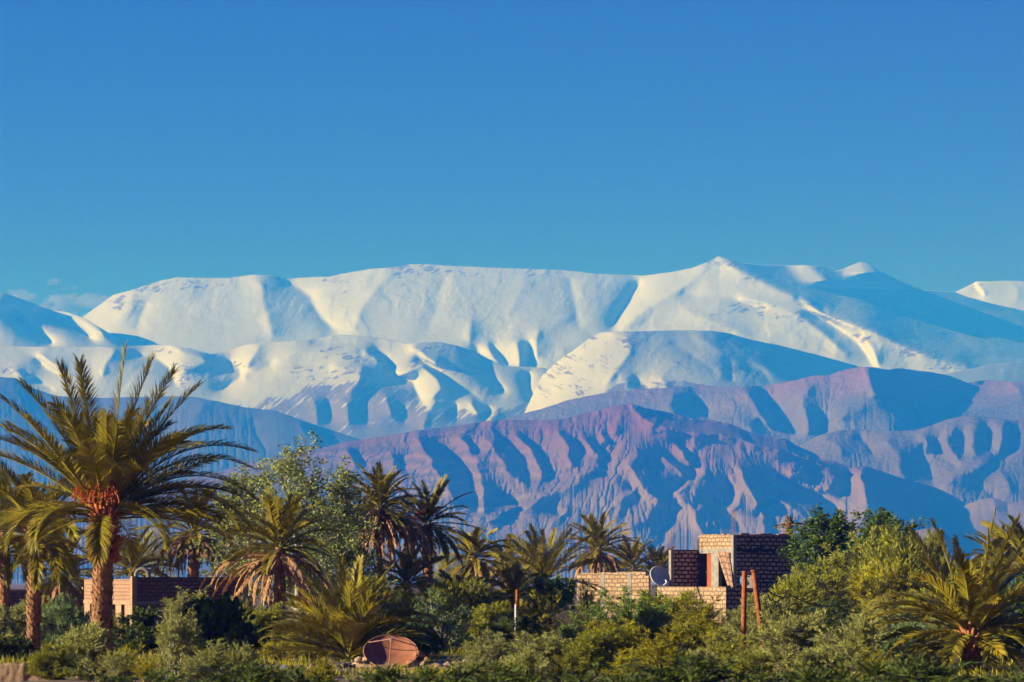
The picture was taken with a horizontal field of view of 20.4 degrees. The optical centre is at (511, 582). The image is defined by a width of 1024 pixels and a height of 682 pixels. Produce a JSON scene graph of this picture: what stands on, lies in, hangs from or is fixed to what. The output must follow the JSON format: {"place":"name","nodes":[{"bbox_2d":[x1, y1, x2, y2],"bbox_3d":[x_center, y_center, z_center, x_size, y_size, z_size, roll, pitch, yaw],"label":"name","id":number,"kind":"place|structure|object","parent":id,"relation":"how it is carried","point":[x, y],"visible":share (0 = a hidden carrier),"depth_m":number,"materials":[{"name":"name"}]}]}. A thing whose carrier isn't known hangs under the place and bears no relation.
{"place":"outdoors","nodes":[
{"label":"outdoors","id":0,"kind":"place"},
{"bbox_2d":[0,292,131,347],"bbox_3d":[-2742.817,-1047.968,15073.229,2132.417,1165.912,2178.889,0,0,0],"label":"shaded snow mountain","id":1,"kind":"structure","parent":0,"point":[24,323],"depth_m":14727.22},
{"bbox_2d":[0,377,360,499],"bbox_3d":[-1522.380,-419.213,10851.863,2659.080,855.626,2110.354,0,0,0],"label":"hills","id":2,"kind":"structure","parent":0,"point":[265,433],"depth_m":10823.69,"materials":[{"name":"stone"}]},
{"bbox_2d":[0,335,547,439],"bbox_3d":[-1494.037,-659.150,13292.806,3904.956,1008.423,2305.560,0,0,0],"label":"snow foothills","id":3,"kind":"structure","parent":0,"point":[362,387],"depth_m":13048.32,"materials":[{"name":"snow"}]},
{"bbox_2d":[0,584,1023,681],"bbox_3d":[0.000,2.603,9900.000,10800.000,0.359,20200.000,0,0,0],"label":"ground","id":4,"kind":"structure","parent":0,"point":[74,679],"depth_m":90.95,"materials":[{"name":"green plant"}]},
{"bbox_2d":[0,632,39,661],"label":"bush","id":5,"kind":"object","parent":4,"relation":"on","point":[16,645],"visible":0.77,"depth_m":91.48,"materials":[{"name":"green plant"}]},
{"bbox_2d":[0,601,42,643],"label":"bush","id":6,"kind":"object","parent":4,"relation":"on","point":[13,627],"visible":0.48,"depth_m":107.69,"materials":[{"name":"green plant"}]},
{"bbox_2d":[0,662,65,681],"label":"mud parapet","id":7,"kind":"structure","parent":4,"relation":"on","point":[11,671],"depth_m":76.02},
{"bbox_2d":[0,469,73,633],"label":"date palm","id":8,"kind":"object","parent":4,"relation":"on","point":[5,595],"visible":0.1,"depth_m":124.77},
{"bbox_2d":[0,457,90,653],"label":"date palm","id":9,"kind":"object","parent":4,"relation":"on","point":[26,496],"visible":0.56,"depth_m":97.47,"materials":[{"name":"green plant"}]},
{"bbox_2d":[22,641,77,679],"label":"bush","id":10,"kind":"object","parent":4,"relation":"on","point":[41,662],"visible":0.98,"depth_m":75.79,"materials":[{"name":"green plant"}]},
{"bbox_2d":[20,533,92,618],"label":"date palm","id":11,"kind":"object","parent":4,"relation":"on","point":[47,589],"visible":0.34,"depth_m":139.37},
{"bbox_2d":[40,593,90,648],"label":"bush","id":12,"kind":"object","parent":4,"relation":"on","point":[60,616],"visible":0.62,"depth_m":107.63,"materials":[{"name":"green plant"}]},
{"bbox_2d":[52,620,118,679],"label":"bush","id":13,"kind":"object","parent":4,"relation":"on","point":[87,644],"visible":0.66,"depth_m":77.57,"materials":[{"name":"green plant"}]},
{"bbox_2d":[93,648,137,681],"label":"bush","id":14,"kind":"object","parent":4,"relation":"on","point":[117,666],"visible":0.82,"depth_m":71.86,"materials":[{"name":"green plant"}]},
{"bbox_2d":[0,340,262,660],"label":"date palm","id":15,"kind":"object","parent":4,"relation":"on","point":[111,460],"visible":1,"depth_m":91.70,"materials":[{"name":"green plant"}]},
{"bbox_2d":[55,661,209,681],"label":"bush","id":16,"kind":"object","parent":4,"relation":"on","point":[157,675],"visible":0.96,"depth_m":45.81,"materials":[{"name":"green plant"}]},
{"bbox_2d":[83,525,182,578],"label":"date palm","id":17,"kind":"object","parent":4,"relation":"on","point":[137,562],"visible":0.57,"depth_m":149.73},
{"bbox_2d":[112,604,172,653],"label":"bush","id":18,"kind":"object","parent":4,"relation":"on","point":[141,629],"visible":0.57,"depth_m":103.48,"materials":[{"name":"green plant"}]},
{"bbox_2d":[83,576,247,637],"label":"brick building","id":19,"kind":"structure","parent":4,"relation":"on","point":[136,591],"depth_m":130.95,"materials":[{"name":"brick"}]},
{"bbox_2d":[152,592,207,675],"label":"bush","id":20,"kind":"object","parent":4,"relation":"on","point":[168,648],"visible":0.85,"depth_m":75.79,"materials":[{"name":"green plant"}]},
{"bbox_2d":[156,584,211,627],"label":"bush","id":21,"kind":"object","parent":4,"relation":"on","point":[182,600],"visible":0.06,"depth_m":115.99,"materials":[{"name":"green plant"}]},
{"bbox_2d":[134,485,240,576],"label":"date palm","id":22,"kind":"object","parent":4,"relation":"on","point":[184,549],"visible":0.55,"depth_m":151.22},
{"bbox_2d":[171,656,212,681],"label":"bush","id":23,"kind":"object","parent":4,"relation":"on","point":[187,664],"visible":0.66,"depth_m":69.91,"materials":[{"name":"green plant"}]},
{"bbox_2d":[192,638,231,680],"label":"bush","id":24,"kind":"object","parent":4,"relation":"on","point":[206,658],"visible":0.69,"depth_m":73.92,"materials":[{"name":"green plant"}]},
{"bbox_2d":[174,589,256,657],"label":"bush","id":25,"kind":"object","parent":4,"relation":"on","point":[215,619],"visible":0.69,"depth_m":99.59,"materials":[{"name":"green plant"}]},
{"bbox_2d":[122,659,328,681],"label":"bush","id":26,"kind":"object","parent":4,"relation":"on","point":[254,674],"visible":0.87,"depth_m":45.52,"materials":[{"name":"green plant"}]},
{"bbox_2d":[188,458,292,611],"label":"poplar tree","id":27,"kind":"object","parent":4,"relation":"on","point":[236,500],"visible":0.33,"depth_m":135.85,"materials":[{"name":"green plant"}]},
{"bbox_2d":[221,641,263,676],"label":"bush","id":28,"kind":"object","parent":4,"relation":"on","point":[246,653],"visible":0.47,"depth_m":73.82,"materials":[{"name":"green plant"}]},
{"bbox_2d":[218,616,275,655],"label":"bush","id":29,"kind":"object","parent":4,"relation":"on","point":[249,636],"visible":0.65,"depth_m":98.74,"materials":[{"name":"green plant"}]},
{"bbox_2d":[240,600,296,643],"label":"bush","id":30,"kind":"object","parent":4,"relation":"on","point":[263,620],"visible":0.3,"depth_m":103.66,"materials":[{"name":"green plant"}]},
{"bbox_2d":[199,488,344,620],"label":"date palm","id":31,"kind":"object","parent":4,"relation":"on","point":[282,528],"visible":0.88,"depth_m":117.48,"materials":[{"name":"plant"}]},
{"bbox_2d":[253,634,308,660],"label":"bush","id":32,"kind":"object","parent":4,"relation":"on","point":[274,646],"visible":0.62,"depth_m":94.81,"materials":[{"name":"green plant"}]},
{"bbox_2d":[224,429,378,620],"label":"poplar tree","id":33,"kind":"object","parent":4,"relation":"on","point":[286,472],"visible":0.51,"depth_m":131.72,"materials":[{"name":"green plant"}]},
{"bbox_2d":[303,658,340,681],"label":"bush","id":34,"kind":"object","parent":4,"relation":"on","point":[327,669],"visible":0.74,"depth_m":70.84,"materials":[{"name":"green plant"}]},
{"bbox_2d":[271,665,373,681],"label":"bush","id":35,"kind":"object","parent":4,"relation":"on","point":[286,674],"visible":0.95,"depth_m":45.07,"materials":[{"name":"green plant"}]},
{"bbox_2d":[285,503,380,612],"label":"tree","id":36,"kind":"object","parent":4,"relation":"on","point":[348,559],"visible":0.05,"depth_m":143.35,"materials":[{"name":"green plant"}]},
{"bbox_2d":[257,553,439,663],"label":"date palm","id":37,"kind":"object","parent":4,"relation":"on","point":[350,626],"visible":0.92,"depth_m":90.59,"materials":[{"name":"green plant"}]},
{"bbox_2d":[301,455,400,596],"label":"poplar tree","id":38,"kind":"object","parent":4,"relation":"on","point":[338,489],"visible":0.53,"depth_m":139.71,"materials":[{"name":"green plant"}]},
{"bbox_2d":[330,461,443,582],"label":"date palm","id":39,"kind":"object","parent":4,"relation":"on","point":[383,487],"visible":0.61,"depth_m":149.29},
{"bbox_2d":[352,657,456,668],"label":"dirt mound","id":40,"kind":"object","parent":4,"relation":"on","point":[362,663],"visible":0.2,"depth_m":87.69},
{"bbox_2d":[363,635,417,668],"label":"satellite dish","id":41,"kind":"object","parent":40,"relation":"on","point":[381,649],"visible":0.92,"depth_m":88.25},
{"bbox_2d":[369,542,445,604],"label":"date palm","id":42,"kind":"object","parent":4,"relation":"on","point":[408,569],"visible":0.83,"depth_m":139.74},
{"bbox_2d":[376,584,444,630],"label":"bush","id":43,"kind":"object","parent":4,"relation":"on","point":[405,601],"visible":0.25,"depth_m":119.63,"materials":[{"name":"green plant"}]},
{"bbox_2d":[402,619,447,656],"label":"bush","id":44,"kind":"object","parent":4,"relation":"on","point":[433,639],"visible":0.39,"depth_m":95.74,"materials":[{"name":"green plant"}]},
{"bbox_2d":[382,474,483,599],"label":"date palm","id":45,"kind":"object","parent":4,"relation":"on","point":[426,515],"visible":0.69,"depth_m":151.62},
{"bbox_2d":[406,587,478,652],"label":"bush","id":46,"kind":"object","parent":4,"relation":"on","point":[444,629],"visible":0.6,"depth_m":103.93,"materials":[{"name":"green plant"}]},
{"bbox_2d":[349,656,562,681],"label":"bush","id":47,"kind":"object","parent":4,"relation":"on","point":[382,674],"visible":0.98,"depth_m":45.98,"materials":[{"name":"green plant"}]},
{"bbox_2d":[420,574,499,623],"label":"bush","id":48,"kind":"object","parent":4,"relation":"on","point":[455,598],"visible":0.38,"depth_m":121.54,"materials":[{"name":"green plant"}]},
{"bbox_2d":[451,650,498,681],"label":"bush","id":49,"kind":"object","parent":4,"relation":"on","point":[467,664],"visible":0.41,"depth_m":71.84,"materials":[{"name":"green plant"}]},
{"bbox_2d":[441,526,512,588],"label":"date palm","id":50,"kind":"object","parent":4,"relation":"on","point":[476,564],"visible":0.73,"depth_m":157.62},
{"bbox_2d":[456,625,519,674],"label":"bush","id":51,"kind":"object","parent":4,"relation":"on","point":[497,650],"visible":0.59,"depth_m":79.88,"materials":[{"name":"green plant"}]},
{"bbox_2d":[458,599,517,649],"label":"bush","id":52,"kind":"object","parent":4,"relation":"on","point":[483,618],"visible":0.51,"depth_m":109.55,"materials":[{"name":"green plant"}]},
{"bbox_2d":[469,527,539,590],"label":"date palm","id":53,"kind":"object","parent":4,"relation":"on","point":[501,550],"visible":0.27,"depth_m":171.81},
{"bbox_2d":[479,615,546,651],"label":"bush","id":54,"kind":"object","parent":4,"relation":"on","point":[501,625],"visible":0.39,"depth_m":97.66,"materials":[{"name":"green plant"}]},
{"bbox_2d":[483,560,554,630],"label":"date palm","id":55,"kind":"object","parent":4,"relation":"on","point":[513,575],"visible":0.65,"depth_m":139.73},
{"bbox_2d":[500,647,558,681],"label":"bush","id":56,"kind":"object","parent":4,"relation":"on","point":[536,664],"visible":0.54,"depth_m":69.88,"materials":[{"name":"green plant"}]},
{"bbox_2d":[491,629,576,671],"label":"bush","id":57,"kind":"object","parent":4,"relation":"on","point":[547,645],"visible":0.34,"depth_m":77.65,"materials":[{"name":"green plant"}]},
{"bbox_2d":[510,587,575,634],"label":"bush","id":58,"kind":"object","parent":4,"relation":"on","point":[546,607],"visible":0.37,"depth_m":119.88,"materials":[{"name":"green plant"}]},
{"bbox_2d":[451,658,642,681],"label":"bush","id":59,"kind":"object","parent":4,"relation":"on","point":[598,678],"visible":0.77,"depth_m":45.59,"materials":[{"name":"green plant"}]},
{"bbox_2d":[490,523,607,590],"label":"date palm","id":60,"kind":"object","parent":4,"relation":"on","point":[542,558],"visible":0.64,"depth_m":164.61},
{"bbox_2d":[523,568,581,628],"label":"bush","id":61,"kind":"object","parent":4,"relation":"on","point":[568,593],"visible":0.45,"depth_m":141.69,"materials":[{"name":"green plant"}]},
{"bbox_2d":[532,619,598,650],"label":"bush","id":62,"kind":"object","parent":4,"relation":"on","point":[568,632],"visible":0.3,"depth_m":97.97,"materials":[{"name":"green plant"}]},
{"bbox_2d":[547,645,605,681],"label":"bush","id":63,"kind":"object","parent":4,"relation":"on","point":[579,666],"visible":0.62,"depth_m":69.91,"materials":[{"name":"green plant"}]},
{"bbox_2d":[552,596,621,639],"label":"bush","id":64,"kind":"object","parent":4,"relation":"on","point":[597,615],"visible":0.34,"depth_m":109.98,"materials":[{"name":"green plant"}]},
{"bbox_2d":[573,578,610,622],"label":"bush","id":65,"kind":"object","parent":4,"relation":"on","point":[586,597],"visible":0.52,"depth_m":159.78,"materials":[{"name":"green plant"}]},
{"bbox_2d":[559,625,634,674],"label":"bush","id":66,"kind":"object","parent":4,"relation":"on","point":[602,645],"visible":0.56,"depth_m":79.61,"materials":[{"name":"green plant"}]},
{"bbox_2d":[559,509,643,579],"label":"date palm","id":67,"kind":"object","parent":4,"relation":"on","point":[598,539],"visible":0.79,"depth_m":199.51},
{"bbox_2d":[575,616,647,658],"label":"bush","id":68,"kind":"object","parent":4,"relation":"on","point":[626,625],"visible":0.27,"depth_m":91.78,"materials":[{"name":"green plant"}]},
{"bbox_2d":[577,572,649,620],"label":"block wall","id":69,"kind":"structure","parent":4,"relation":"on","point":[611,583],"depth_m":189.44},
{"bbox_2d":[597,646,654,681],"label":"bush","id":70,"kind":"object","parent":4,"relation":"on","point":[621,660],"visible":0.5,"depth_m":65.98,"materials":[{"name":"green plant"}]},
{"bbox_2d":[585,584,681,626],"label":"bush","id":71,"kind":"object","parent":4,"relation":"on","point":[628,607],"visible":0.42,"depth_m":115.35,"materials":[{"name":"green plant"}]},
{"bbox_2d":[604,535,668,575],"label":"date palm","id":72,"kind":"object","parent":4,"relation":"on","point":[625,545],"visible":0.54,"depth_m":214.56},
{"bbox_2d":[612,604,679,656],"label":"bush","id":73,"kind":"object","parent":4,"relation":"on","point":[654,625],"visible":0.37,"depth_m":96.70,"materials":[{"name":"green plant"}]},
{"bbox_2d":[628,543,673,586],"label":"date palm","id":74,"kind":"object","parent":4,"relation":"on","point":[662,560],"visible":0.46,"depth_m":214.32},
{"bbox_2d":[630,624,689,680],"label":"bush","id":75,"kind":"object","parent":4,"relation":"on","point":[660,649],"visible":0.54,"depth_m":67.78,"materials":[{"name":"green plant"}]},
{"bbox_2d":[635,588,716,636],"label":"bush","id":76,"kind":"object","parent":4,"relation":"on","point":[664,599],"visible":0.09,"depth_m":121.65,"materials":[{"name":"green plant"}]},
{"bbox_2d":[558,652,803,681],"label":"bush","id":77,"kind":"object","parent":4,"relation":"on","point":[685,672],"visible":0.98,"depth_m":45.46,"materials":[{"name":"green plant"}]},
{"bbox_2d":[653,615,743,658],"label":"bush","id":78,"kind":"object","parent":4,"relation":"on","point":[689,638],"visible":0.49,"depth_m":93.69,"materials":[{"name":"green plant"}]},
{"bbox_2d":[666,591,734,647],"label":"bush","id":79,"kind":"object","parent":4,"relation":"on","point":[706,609],"visible":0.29,"depth_m":107.81,"materials":[{"name":"green plant"}]},
{"bbox_2d":[679,626,760,670],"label":"bush","id":80,"kind":"object","parent":4,"relation":"on","point":[718,651],"visible":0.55,"depth_m":79.81,"materials":[{"name":"green plant"}]},
{"bbox_2d":[655,509,794,622],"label":"block house","id":81,"kind":"structure","parent":4,"relation":"on","point":[700,569],"depth_m":187.42,"materials":[{"name":"brick"}]},
{"bbox_2d":[720,640,778,681],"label":"bush","id":82,"kind":"object","parent":4,"relation":"on","point":[749,662],"visible":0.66,"depth_m":69.87,"materials":[{"name":"green plant"}]},
{"bbox_2d":[718,592,801,649],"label":"bush","id":83,"kind":"object","parent":4,"relation":"on","point":[779,611],"visible":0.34,"depth_m":106.64,"materials":[{"name":"green plant"}]},
{"bbox_2d":[701,658,836,681],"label":"bush","id":84,"kind":"object","parent":4,"relation":"on","point":[757,670],"visible":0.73,"depth_m":45.93,"materials":[{"name":"green plant"}]},
{"bbox_2d":[761,570,821,634],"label":"bush","id":85,"kind":"object","parent":4,"relation":"on","point":[799,588],"visible":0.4,"depth_m":131.46,"materials":[{"name":"green plant"}]},
{"bbox_2d":[739,608,849,669],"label":"bush","id":86,"kind":"object","parent":4,"relation":"on","point":[789,636],"visible":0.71,"depth_m":83.59,"materials":[{"name":"green plant"}]},
{"bbox_2d":[776,644,850,681],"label":"bush","id":87,"kind":"object","parent":4,"relation":"on","point":[823,658],"visible":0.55,"depth_m":69.80,"materials":[{"name":"green plant"}]},
{"bbox_2d":[774,503,860,598],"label":"fig tree","id":88,"kind":"object","parent":4,"relation":"on","point":[820,529],"visible":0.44,"depth_m":171.31,"materials":[{"name":"green plant"}]},
{"bbox_2d":[782,546,853,615],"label":"bush","id":89,"kind":"object","parent":4,"relation":"on","point":[832,584],"visible":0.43,"depth_m":141.50,"materials":[{"name":"green plant"}]},
{"bbox_2d":[801,595,880,637],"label":"bush","id":90,"kind":"object","parent":4,"relation":"on","point":[839,613],"visible":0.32,"depth_m":113.55,"materials":[{"name":"green plant"}]},
{"bbox_2d":[818,522,892,608],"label":"bush","id":91,"kind":"object","parent":4,"relation":"on","point":[859,562],"visible":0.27,"depth_m":146.03,"materials":[{"name":"green plant"}]},
{"bbox_2d":[806,613,906,673],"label":"bush","id":92,"kind":"object","parent":4,"relation":"on","point":[862,634],"visible":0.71,"depth_m":81.58,"materials":[{"name":"green plant"}]},
{"bbox_2d":[841,506,896,564],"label":"fig tree","id":93,"kind":"object","parent":4,"relation":"on","point":[881,516],"visible":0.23,"depth_m":175.52,"materials":[{"name":"green plant"}]},
{"bbox_2d":[836,594,919,650],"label":"bush","id":94,"kind":"object","parent":4,"relation":"on","point":[884,618],"visible":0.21,"depth_m":105.59,"materials":[{"name":"green plant"}]},
{"bbox_2d":[845,557,930,616],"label":"bush","id":95,"kind":"object","parent":4,"relation":"on","point":[863,585],"visible":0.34,"depth_m":124.54,"materials":[{"name":"green plant"}]},
{"bbox_2d":[770,651,1020,681],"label":"bush","id":96,"kind":"object","parent":4,"relation":"on","point":[905,672],"visible":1,"depth_m":45.40,"materials":[{"name":"green plant"}]},
{"bbox_2d":[868,514,928,562],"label":"fig tree","id":97,"kind":"object","parent":4,"relation":"on","point":[904,530],"visible":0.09,"depth_m":169.72,"materials":[{"name":"green plant"}]},
{"bbox_2d":[852,518,955,612],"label":"bush","id":98,"kind":"object","parent":4,"relation":"on","point":[898,551],"visible":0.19,"depth_m":139.26,"materials":[{"name":"green plant"}]},
{"bbox_2d":[876,621,941,662],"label":"bush","id":99,"kind":"object","parent":4,"relation":"on","point":[895,639],"visible":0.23,"depth_m":87.61,"materials":[{"name":"green plant"}]},
{"bbox_2d":[862,506,1023,672],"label":"date palm","id":100,"kind":"object","parent":4,"relation":"on","point":[974,607],"visible":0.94,"depth_m":83.74,"materials":[{"name":"green plant"}]},
{"bbox_2d":[892,665,1023,681],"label":"bush","id":101,"kind":"object","parent":4,"relation":"on","point":[1015,672],"visible":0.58,"depth_m":45.48,"materials":[{"name":"green plant"}]},
{"bbox_2d":[963,522,1017,582],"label":"date palm","id":102,"kind":"object","parent":4,"relation":"on","point":[995,541],"visible":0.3,"depth_m":149.64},
{"bbox_2d":[969,514,1023,579],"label":"date palm","id":103,"kind":"object","parent":4,"relation":"on","point":[1018,534],"visible":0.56,"depth_m":118.49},
{"bbox_2d":[0,0,1023,316],"label":"sky","id":104,"kind":"structure","parent":0,"point":[143,142],"materials":[{"name":"blue"}]},
{"bbox_2d":[3,404,1023,583],"bbox_3d":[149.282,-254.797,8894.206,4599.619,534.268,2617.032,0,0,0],"label":"brown hill","id":105,"kind":"structure","parent":0,"point":[647,475],"depth_m":8092.63,"materials":[{"name":"stone"}]},
{"bbox_2d":[83,256,1023,373],"bbox_3d":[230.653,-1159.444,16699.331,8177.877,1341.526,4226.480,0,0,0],"label":"snow mountain","id":106,"kind":"structure","parent":0,"point":[861,314],"depth_m":15213.84,"materials":[{"name":"snow"}]},
{"bbox_2d":[503,367,1023,445],"bbox_3d":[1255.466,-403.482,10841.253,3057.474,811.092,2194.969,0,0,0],"label":"dry hills","id":107,"kind":"structure","parent":0,"point":[798,412],"depth_m":10500.77,"materials":[{"name":"stone"}]},
{"bbox_2d":[525,330,1023,412],"bbox_3d":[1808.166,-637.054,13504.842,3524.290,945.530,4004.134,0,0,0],"label":"snow dome","id":108,"kind":"structure","parent":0,"point":[601,362],"depth_m":12244.45,"materials":[{"name":"snow"}]},
{"bbox_2d":[799,416,1023,503],"bbox_3d":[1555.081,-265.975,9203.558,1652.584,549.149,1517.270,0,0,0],"label":"ribbed hills","id":109,"kind":"structure","parent":0,"point":[967,459],"depth_m":9026.65,"materials":[{"name":"stone"}]},
{"bbox_2d":[936,498,1023,567],"bbox_3d":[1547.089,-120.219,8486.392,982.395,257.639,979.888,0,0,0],"label":"mountain","id":110,"kind":"structure","parent":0,"point":[963,520],"depth_m":8234.97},
{"bbox_2d":[956,281,1023,310],"bbox_3d":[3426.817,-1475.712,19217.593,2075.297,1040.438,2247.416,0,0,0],"label":"peak","id":111,"kind":"structure","parent":0,"point":[1010,294],"depth_m":18667.81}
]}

